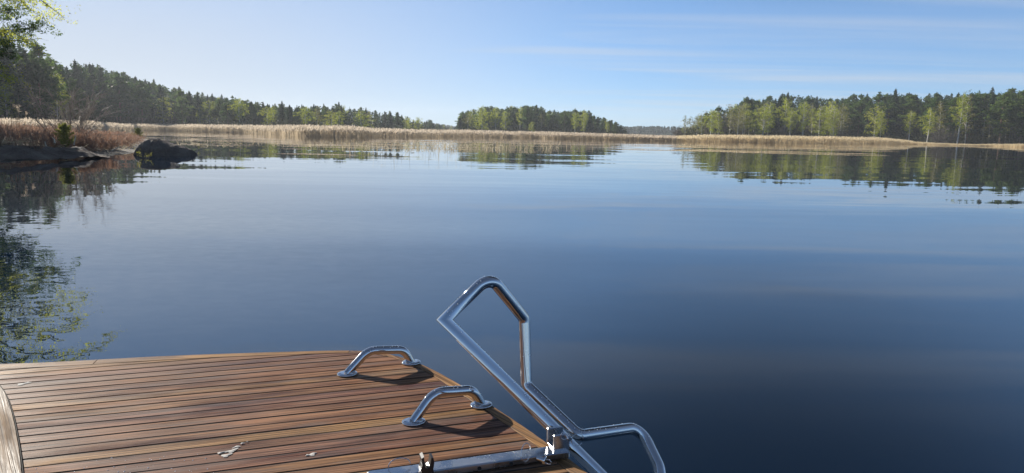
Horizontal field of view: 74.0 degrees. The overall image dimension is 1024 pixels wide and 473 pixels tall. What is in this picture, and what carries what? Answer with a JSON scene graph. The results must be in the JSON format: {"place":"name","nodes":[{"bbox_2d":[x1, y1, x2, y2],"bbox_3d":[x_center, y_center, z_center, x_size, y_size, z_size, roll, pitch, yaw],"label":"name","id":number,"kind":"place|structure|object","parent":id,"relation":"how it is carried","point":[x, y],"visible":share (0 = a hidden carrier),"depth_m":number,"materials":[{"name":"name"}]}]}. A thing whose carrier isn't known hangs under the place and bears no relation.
{"place":"outdoors","nodes":[
{"label":"outdoors","id":0,"kind":"place"},
{"bbox_2d":[0,138,145,160],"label":"shore ground","id":1,"kind":"structure","parent":0,"point":[126,150],"depth_m":35.99,"materials":[{"name":"soil"}]},
{"bbox_2d":[0,2,62,67],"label":"pine tree","id":2,"kind":"object","parent":1,"relation":"on","point":[34,26],"visible":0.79,"depth_m":32.91,"materials":[{"name":"green plant"}]},
{"bbox_2d":[0,0,80,97],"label":"birch tree","id":3,"kind":"object","parent":1,"relation":"on","point":[25,4],"visible":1,"depth_m":27.66,"materials":[{"name":"green plant"}]},
{"bbox_2d":[0,144,109,160],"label":"rock slab","id":4,"kind":"object","parent":1,"relation":"on","point":[13,152],"visible":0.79,"depth_m":27.58,"materials":[{"name":"stone"}]},
{"bbox_2d":[52,122,76,146],"bbox_3d":[-22.098,-4.982,33.758,1.001,1.408,1.044,-1,9,-13],"label":"pine sapling","id":5,"kind":"object","parent":1,"relation":"on","point":[63,130],"visible":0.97,"depth_m":33.62,"materials":[{"name":"green plant"}]},
{"bbox_2d":[0,133,135,153],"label":"drift straw","id":6,"kind":"object","parent":1,"relation":"on","point":[4,141],"visible":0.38,"depth_m":34.37,"materials":[{"name":"brown plant"}]},
{"bbox_2d":[5,77,134,136],"bbox_3d":[-24.044,-6.708,36.933,5.970,4.178,5.524,7,11,35],"label":"bare bush","id":7,"kind":"object","parent":1,"relation":"on","point":[85,115],"visible":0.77,"depth_m":36.81,"materials":[{"name":"brown plant"}]},
{"bbox_2d":[0,121,148,151],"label":"shrub thicket","id":8,"kind":"object","parent":1,"relation":"on","point":[110,140],"visible":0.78,"depth_m":35.84,"materials":[{"name":"brown plant"}]},
{"bbox_2d":[1,44,444,129],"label":"hillside","id":9,"kind":"structure","parent":0,"point":[350,111],"depth_m":268.21,"materials":[{"name":"green plant"}]},
{"bbox_2d":[0,83,18,117],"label":"birch tree","id":10,"kind":"object","parent":9,"relation":"on","point":[5,99],"visible":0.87,"depth_m":128.72,"materials":[{"name":"green plant"}]},
{"bbox_2d":[0,45,42,119],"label":"spruce tree","id":11,"kind":"object","parent":9,"relation":"on","point":[19,91],"visible":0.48,"depth_m":133.22,"materials":[{"name":"green plant"}]},
{"bbox_2d":[7,44,44,117],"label":"spruce tree","id":12,"kind":"object","parent":9,"relation":"on","point":[16,66],"visible":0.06,"depth_m":141.76,"materials":[{"name":"green plant"}]},
{"bbox_2d":[17,48,52,119],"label":"spruce tree","id":13,"kind":"object","parent":9,"relation":"on","point":[23,53],"visible":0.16,"depth_m":142.99,"materials":[{"name":"green plant"}]},
{"bbox_2d":[22,58,62,116],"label":"pine tree","id":14,"kind":"object","parent":9,"relation":"on","point":[37,76],"visible":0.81,"depth_m":141.57,"materials":[{"name":"green plant"}]},
{"bbox_2d":[19,42,73,112],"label":"pine tree","id":15,"kind":"object","parent":9,"relation":"on","point":[35,52],"visible":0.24,"depth_m":149.16,"materials":[{"name":"green plant"}]},
{"bbox_2d":[44,73,70,116],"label":"birch tree","id":16,"kind":"object","parent":9,"relation":"on","point":[56,107],"visible":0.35,"depth_m":162.30,"materials":[{"name":"green plant"}]},
{"bbox_2d":[46,58,69,112],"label":"pine tree","id":17,"kind":"object","parent":9,"relation":"on","point":[50,60],"visible":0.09,"depth_m":180.94,"materials":[{"name":"green plant"}]},
{"bbox_2d":[69,59,85,97],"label":"spruce tree","id":18,"kind":"object","parent":9,"relation":"on","point":[75,72],"visible":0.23,"depth_m":206.77,"materials":[{"name":"green plant"}]},
{"bbox_2d":[58,77,99,119],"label":"pine tree","id":19,"kind":"object","parent":9,"relation":"on","point":[71,82],"visible":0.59,"depth_m":180.82,"materials":[{"name":"green plant"}]},
{"bbox_2d":[69,63,104,96],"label":"pine tree","id":20,"kind":"object","parent":9,"relation":"on","point":[85,74],"visible":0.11,"depth_m":221.33,"materials":[{"name":"green plant"}]},
{"bbox_2d":[84,76,106,122],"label":"spruce tree","id":21,"kind":"object","parent":9,"relation":"on","point":[89,91],"visible":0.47,"depth_m":204.72,"materials":[{"name":"green plant"}]},
{"bbox_2d":[86,62,114,122],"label":"spruce tree","id":22,"kind":"object","parent":9,"relation":"on","point":[90,71],"visible":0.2,"depth_m":225.13,"materials":[{"name":"green plant"}]},
{"bbox_2d":[96,67,118,122],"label":"spruce tree","id":23,"kind":"object","parent":9,"relation":"on","point":[101,78],"visible":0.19,"depth_m":231.92,"materials":[{"name":"green plant"}]},
{"bbox_2d":[104,70,129,122],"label":"pine tree","id":24,"kind":"object","parent":9,"relation":"on","point":[113,103],"visible":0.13,"depth_m":229.49,"materials":[{"name":"green plant"}]},
{"bbox_2d":[98,72,140,123],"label":"pine tree","id":25,"kind":"object","parent":9,"relation":"on","point":[115,86],"visible":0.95,"depth_m":221.81,"materials":[{"name":"green plant"}]},
{"bbox_2d":[119,77,141,122],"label":"spruce tree","id":26,"kind":"object","parent":9,"relation":"on","point":[134,82],"visible":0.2,"depth_m":242.72,"materials":[{"name":"green plant"}]},
{"bbox_2d":[121,79,158,123],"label":"pine tree","id":27,"kind":"object","parent":9,"relation":"on","point":[143,99],"visible":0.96,"depth_m":227.40,"materials":[{"name":"green plant"}]},
{"bbox_2d":[136,82,162,123],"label":"spruce tree","id":28,"kind":"object","parent":9,"relation":"on","point":[153,113],"visible":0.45,"depth_m":238.08,"materials":[{"name":"green plant"}]},
{"bbox_2d":[155,86,172,122],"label":"spruce tree","id":29,"kind":"object","parent":9,"relation":"on","point":[159,93],"visible":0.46,"depth_m":243.28,"materials":[{"name":"green plant"}]},
{"bbox_2d":[155,96,173,121],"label":"birch tree","id":30,"kind":"object","parent":9,"relation":"on","point":[161,109],"visible":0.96,"depth_m":233.31,"materials":[{"name":"green plant"}]},
{"bbox_2d":[164,92,177,119],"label":"pine tree","id":31,"kind":"object","parent":9,"relation":"on","point":[174,97],"visible":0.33,"depth_m":241.25,"materials":[{"name":"green plant"}]},
{"bbox_2d":[170,88,195,122],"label":"pine tree","id":32,"kind":"object","parent":9,"relation":"on","point":[182,115],"visible":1,"depth_m":227.57,"materials":[{"name":"green plant"}]},
{"bbox_2d":[177,91,203,124],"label":"spruce tree","id":33,"kind":"object","parent":9,"relation":"on","point":[190,99],"visible":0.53,"depth_m":234.49,"materials":[{"name":"green plant"}]},
{"bbox_2d":[194,92,207,125],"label":"spruce tree","id":34,"kind":"object","parent":9,"relation":"on","point":[198,101],"visible":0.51,"depth_m":237.67,"materials":[{"name":"green plant"}]},
{"bbox_2d":[195,101,216,123],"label":"birch tree","id":35,"kind":"object","parent":9,"relation":"on","point":[209,108],"visible":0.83,"depth_m":232.28,"materials":[{"name":"green plant"}]},
{"bbox_2d":[208,99,222,120],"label":"pine tree","id":36,"kind":"object","parent":9,"relation":"on","point":[217,108],"visible":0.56,"depth_m":231.56,"materials":[{"name":"green plant"}]},
{"bbox_2d":[0,104,450,131],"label":"undergrowth","id":37,"kind":"object","parent":9,"relation":"on","point":[125,121],"visible":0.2,"depth_m":224.07,"materials":[{"name":"brown plant"}]},
{"bbox_2d":[219,97,237,121],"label":"pine tree","id":38,"kind":"object","parent":9,"relation":"on","point":[227,106],"visible":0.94,"depth_m":220.55,"materials":[{"name":"green plant"}]},
{"bbox_2d":[227,98,249,123],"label":"birch tree","id":39,"kind":"object","parent":9,"relation":"on","point":[238,107],"visible":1,"depth_m":216.28,"materials":[{"name":"green plant"}]},
{"bbox_2d":[249,105,260,125],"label":"spruce tree","id":40,"kind":"object","parent":9,"relation":"on","point":[254,114],"visible":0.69,"depth_m":219.76,"materials":[{"name":"green plant"}]},
{"bbox_2d":[256,106,275,125],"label":"birch tree","id":41,"kind":"object","parent":9,"relation":"on","point":[267,115],"visible":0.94,"depth_m":208.67,"materials":[{"name":"green plant"}]},
{"bbox_2d":[276,103,285,123],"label":"spruce tree","id":42,"kind":"object","parent":9,"relation":"on","point":[280,113],"visible":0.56,"depth_m":219.47,"materials":[{"name":"green plant"}]},
{"bbox_2d":[284,104,294,124],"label":"spruce tree","id":43,"kind":"object","parent":9,"relation":"on","point":[289,113],"visible":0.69,"depth_m":214.81,"materials":[{"name":"green plant"}]},
{"bbox_2d":[294,107,316,124],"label":"birch tree","id":44,"kind":"object","parent":9,"relation":"on","point":[306,118],"visible":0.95,"depth_m":208.97,"materials":[{"name":"green plant"}]},
{"bbox_2d":[352,110,373,127],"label":"birch tree","id":45,"kind":"object","parent":9,"relation":"on","point":[361,118],"visible":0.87,"depth_m":232.38,"materials":[{"name":"green plant"}]},
{"bbox_2d":[392,112,403,128],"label":"pine tree","id":46,"kind":"object","parent":9,"relation":"on","point":[397,122],"visible":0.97,"depth_m":279.25,"materials":[{"name":"green plant"}]},
{"bbox_2d":[0,130,1023,472],"bbox_3d":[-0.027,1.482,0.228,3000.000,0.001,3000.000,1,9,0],"label":"water","id":47,"kind":"structure","parent":0,"point":[758,308],"depth_m":7.18,"materials":[{"name":"blue liquid"}]},
{"bbox_2d":[133,138,196,155],"bbox_3d":[-17.797,-4.504,35.207,2.835,1.164,2.800,1,9,0],"label":"boulder","id":48,"kind":"object","parent":47,"relation":"in","point":[157,147],"visible":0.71,"depth_m":34.37,"materials":[{"name":"stone"}]},
{"bbox_2d":[0,117,504,137],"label":"reed bed","id":49,"kind":"object","parent":47,"relation":"in","point":[324,131],"visible":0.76,"depth_m":152.48,"materials":[{"name":"beige plant"}]},
{"bbox_2d":[0,346,586,472],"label":"bathing platform","id":50,"kind":"structure","parent":47,"relation":"in","point":[283,412],"depth_m":2.37,"materials":[{"name":"brown wood"}]},
{"bbox_2d":[25,276,645,472],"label":"water drops","id":51,"kind":"object","parent":50,"relation":"on","point":[419,409],"visible":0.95,"depth_m":2.30,"materials":[{"name":"white"}]},
{"bbox_2d":[367,276,665,472],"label":"boarding ladder","id":52,"kind":"object","parent":50,"relation":"attached to","point":[562,435],"visible":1,"depth_m":2.23,"materials":[{"name":"silver metal"}]},
{"bbox_2d":[176,137,613,155],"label":"broken rushes","id":53,"kind":"object","parent":47,"relation":"in","point":[471,148],"visible":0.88,"depth_m":61.38,"materials":[{"name":"plant"}]},
{"bbox_2d":[502,131,676,140],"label":"reed bed","id":54,"kind":"object","parent":47,"relation":"in","point":[567,135],"visible":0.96,"depth_m":171.39,"materials":[{"name":"beige plant"}]},
{"bbox_2d":[676,134,913,143],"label":"reed bed","id":55,"kind":"object","parent":47,"relation":"in","point":[786,139],"visible":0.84,"depth_m":168.95,"materials":[{"name":"beige plant"}]},
{"bbox_2d":[910,141,1023,146],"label":"sedge strip","id":56,"kind":"object","parent":47,"relation":"in","point":[959,144],"visible":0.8,"depth_m":182.21,"materials":[{"name":"beige plant"}]},
{"bbox_2d":[0,0,1023,128],"label":"sky","id":57,"kind":"structure","parent":0,"point":[630,63],"materials":[{"name":"blue"}]},
{"bbox_2d":[466,106,623,133],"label":"island","id":58,"kind":"structure","parent":0,"point":[601,125],"depth_m":299.57,"materials":[{"name":"green plant"}]},
{"bbox_2d":[472,108,493,129],"bbox_3d":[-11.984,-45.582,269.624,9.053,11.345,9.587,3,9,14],"label":"birch tree","id":59,"kind":"object","parent":58,"relation":"on","point":[481,122],"visible":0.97,"depth_m":269.25,"materials":[{"name":"green plant"}]},
{"bbox_2d":[488,106,501,129],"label":"birch tree","id":60,"kind":"object","parent":58,"relation":"on","point":[493,119],"visible":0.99,"depth_m":274.28,"materials":[{"name":"green plant"}]},
{"bbox_2d":[518,105,535,128],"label":"pine tree","id":61,"kind":"object","parent":58,"relation":"on","point":[526,119],"visible":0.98,"depth_m":274.69,"materials":[{"name":"green plant"}]},
{"bbox_2d":[469,124,626,133],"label":"undergrowth","id":62,"kind":"object","parent":58,"relation":"on","point":[510,129],"visible":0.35,"depth_m":280.87,"materials":[{"name":"green plant"}]},
{"bbox_2d":[543,110,556,127],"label":"pine tree","id":63,"kind":"object","parent":58,"relation":"on","point":[548,122],"visible":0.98,"depth_m":288.44,"materials":[{"name":"green plant"}]},
{"bbox_2d":[559,111,570,128],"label":"pine tree","id":64,"kind":"object","parent":58,"relation":"on","point":[564,122],"visible":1,"depth_m":282.36,"materials":[{"name":"green plant"}]},
{"bbox_2d":[585,115,595,132],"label":"spruce tree","id":65,"kind":"object","parent":58,"relation":"on","point":[589,125],"visible":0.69,"depth_m":280.43,"materials":[{"name":"green plant"}]},
{"bbox_2d":[768,132,1023,144],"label":"forest ground","id":66,"kind":"structure","parent":0,"point":[934,141],"depth_m":219.87,"materials":[{"name":"brown soil"}]},
{"bbox_2d":[701,109,721,133],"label":"birch tree","id":67,"kind":"object","parent":66,"relation":"on","point":[711,125],"visible":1,"depth_m":208.41,"materials":[{"name":"green plant"}]},
{"bbox_2d":[731,105,747,134],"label":"budding tree","id":68,"kind":"object","parent":66,"relation":"on","point":[738,123],"visible":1,"depth_m":216.39,"materials":[{"name":"green plant"}]},
{"bbox_2d":[733,103,753,134],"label":"budding tree","id":69,"kind":"object","parent":66,"relation":"on","point":[744,113],"visible":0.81,"depth_m":222.20,"materials":[{"name":"green plant"}]},
{"bbox_2d":[733,96,759,129],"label":"pine tree","id":70,"kind":"object","parent":66,"relation":"on","point":[747,100],"visible":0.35,"depth_m":238.18,"materials":[{"name":"green plant"}]},
{"bbox_2d":[747,105,775,135],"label":"birch tree","id":71,"kind":"object","parent":66,"relation":"on","point":[764,117],"visible":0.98,"depth_m":222.12,"materials":[{"name":"green plant"}]},
{"bbox_2d":[764,102,778,134],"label":"birch tree","id":72,"kind":"object","parent":66,"relation":"on","point":[771,115],"visible":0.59,"depth_m":230.31,"materials":[{"name":"green plant"}]},
{"bbox_2d":[769,96,787,132],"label":"spruce tree","id":73,"kind":"object","parent":66,"relation":"on","point":[779,103],"visible":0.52,"depth_m":258.46,"materials":[{"name":"green plant"}]},
{"bbox_2d":[773,98,796,134],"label":"birch tree","id":74,"kind":"object","parent":66,"relation":"on","point":[786,101],"visible":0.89,"depth_m":242.85,"materials":[{"name":"green plant"}]},
{"bbox_2d":[782,93,796,133],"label":"spruce tree","id":75,"kind":"object","parent":66,"relation":"on","point":[785,110],"visible":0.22,"depth_m":260.00,"materials":[{"name":"green plant"}]},
{"bbox_2d":[785,111,797,135],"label":"birch tree","id":76,"kind":"object","parent":66,"relation":"on","point":[790,118],"visible":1,"depth_m":224.17,"materials":[{"name":"green plant"}]},
{"bbox_2d":[792,102,815,135],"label":"birch tree","id":77,"kind":"object","parent":66,"relation":"on","point":[803,124],"visible":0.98,"depth_m":226.12,"materials":[{"name":"green plant"}]},
{"bbox_2d":[801,97,827,132],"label":"spruce tree","id":78,"kind":"object","parent":66,"relation":"on","point":[816,104],"visible":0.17,"depth_m":266.11,"materials":[{"name":"green plant"}]},
{"bbox_2d":[809,104,835,136],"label":"birch tree","id":79,"kind":"object","parent":66,"relation":"on","point":[819,123],"visible":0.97,"depth_m":227.01,"materials":[{"name":"green plant"}]},
{"bbox_2d":[823,100,837,133],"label":"birch tree","id":80,"kind":"object","parent":66,"relation":"on","point":[830,103],"visible":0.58,"depth_m":237.31,"materials":[{"name":"green plant"}]},
{"bbox_2d":[824,107,840,135],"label":"birch tree","id":81,"kind":"object","parent":66,"relation":"on","point":[833,124],"visible":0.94,"depth_m":228.21,"materials":[{"name":"green plant"}]},
{"bbox_2d":[835,103,848,130],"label":"budding tree","id":82,"kind":"object","parent":66,"relation":"on","point":[841,118],"visible":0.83,"depth_m":236.46,"materials":[{"name":"green plant"}]},
{"bbox_2d":[670,126,1023,144],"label":"undergrowth","id":83,"kind":"object","parent":66,"relation":"on","point":[980,139],"visible":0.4,"depth_m":221.71,"materials":[{"name":"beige plant"}]},
{"bbox_2d":[837,102,856,133],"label":"pine tree","id":84,"kind":"object","parent":66,"relation":"on","point":[851,110],"visible":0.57,"depth_m":252.00,"materials":[{"name":"green plant"}]},
{"bbox_2d":[845,94,876,136],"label":"pine tree","id":85,"kind":"object","parent":66,"relation":"on","point":[861,105],"visible":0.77,"depth_m":249.13,"materials":[{"name":"green plant"}]},
{"bbox_2d":[703,91,1019,134],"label":"shore wood","id":86,"kind":"object","parent":66,"relation":"on","point":[945,99],"visible":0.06,"depth_m":265.96,"materials":[{"name":"green plant"}]},
{"bbox_2d":[855,100,879,134],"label":"birch tree","id":87,"kind":"object","parent":66,"relation":"on","point":[867,110],"visible":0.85,"depth_m":244.30,"materials":[{"name":"green plant"}]},
{"bbox_2d":[863,92,888,126],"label":"pine tree","id":88,"kind":"object","parent":66,"relation":"on","point":[879,97],"visible":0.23,"depth_m":251.12,"materials":[{"name":"green plant"}]},
{"bbox_2d":[864,106,888,137],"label":"birch tree","id":89,"kind":"object","parent":66,"relation":"on","point":[876,123],"visible":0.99,"depth_m":224.12,"materials":[{"name":"green plant"}]},
{"bbox_2d":[876,100,903,134],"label":"pine tree","id":90,"kind":"object","parent":66,"relation":"on","point":[890,110],"visible":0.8,"depth_m":239.86,"materials":[{"name":"green plant"}]},
{"bbox_2d":[877,89,906,138],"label":"spruce tree","id":91,"kind":"object","parent":66,"relation":"on","point":[897,105],"visible":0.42,"depth_m":242.38,"materials":[{"name":"green plant"}]},
{"bbox_2d":[894,94,925,139],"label":"pine tree","id":92,"kind":"object","parent":66,"relation":"on","point":[913,107],"visible":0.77,"depth_m":236.27,"materials":[{"name":"green plant"}]},
{"bbox_2d":[902,111,919,139],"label":"birch tree","id":93,"kind":"object","parent":66,"relation":"on","point":[908,125],"visible":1,"depth_m":218.56,"materials":[{"name":"green plant"}]},
{"bbox_2d":[912,96,939,133],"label":"pine tree","id":94,"kind":"object","parent":66,"relation":"on","point":[927,103],"visible":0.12,"depth_m":233.77,"materials":[{"name":"green plant"}]},
{"bbox_2d":[917,107,941,141],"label":"birch tree","id":95,"kind":"object","parent":66,"relation":"on","point":[930,115],"visible":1,"depth_m":210.45,"materials":[{"name":"green plant"}]},
{"bbox_2d":[919,97,947,133],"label":"pine tree","id":96,"kind":"object","parent":66,"relation":"on","point":[937,99],"visible":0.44,"depth_m":217.43,"materials":[{"name":"green plant"}]},
{"bbox_2d":[932,100,950,140],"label":"budding tree","id":97,"kind":"object","parent":66,"relation":"on","point":[940,110],"visible":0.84,"depth_m":212.15,"materials":[{"name":"green plant"}]},
{"bbox_2d":[925,121,962,142],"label":"bare bush","id":98,"kind":"object","parent":66,"relation":"on","point":[936,137],"visible":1,"depth_m":207.79,"materials":[{"name":"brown plant"}]},
{"bbox_2d":[938,96,967,135],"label":"pine tree","id":99,"kind":"object","parent":66,"relation":"on","point":[952,103],"visible":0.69,"depth_m":212.99,"materials":[{"name":"green plant"}]},
{"bbox_2d":[950,92,972,143],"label":"birch tree","id":100,"kind":"object","parent":66,"relation":"on","point":[964,96],"visible":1,"depth_m":204.34,"materials":[{"name":"green plant"}]},
{"bbox_2d":[955,90,977,143],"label":"budding tree","id":101,"kind":"object","parent":66,"relation":"on","point":[971,103],"visible":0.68,"depth_m":206.58,"materials":[{"name":"green plant"}]},
{"bbox_2d":[950,92,988,137],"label":"pine tree","id":102,"kind":"object","parent":66,"relation":"on","point":[975,99],"visible":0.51,"depth_m":210.77,"materials":[{"name":"green plant"}]},
{"bbox_2d":[972,92,1003,139],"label":"spruce tree","id":103,"kind":"object","parent":66,"relation":"on","point":[992,100],"visible":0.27,"depth_m":217.71,"materials":[{"name":"green plant"}]},
{"bbox_2d":[973,92,1023,143],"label":"pine tree","id":104,"kind":"object","parent":66,"relation":"on","point":[1007,102],"visible":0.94,"depth_m":202.05,"materials":[{"name":"green plant"}]},
{"bbox_2d":[994,90,1023,142],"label":"pine tree","id":105,"kind":"object","parent":66,"relation":"on","point":[1018,104],"visible":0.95,"depth_m":199.04,"materials":[{"name":"green plant"}]},
{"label":"far shore","id":106,"kind":"structure","parent":0,"visible":0},
{"bbox_2d":[434,123,691,134],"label":"forest","id":107,"kind":"object","parent":106,"relation":"on","point":[654,130],"visible":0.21,"depth_m":731.14,"materials":[{"name":"green plant"}]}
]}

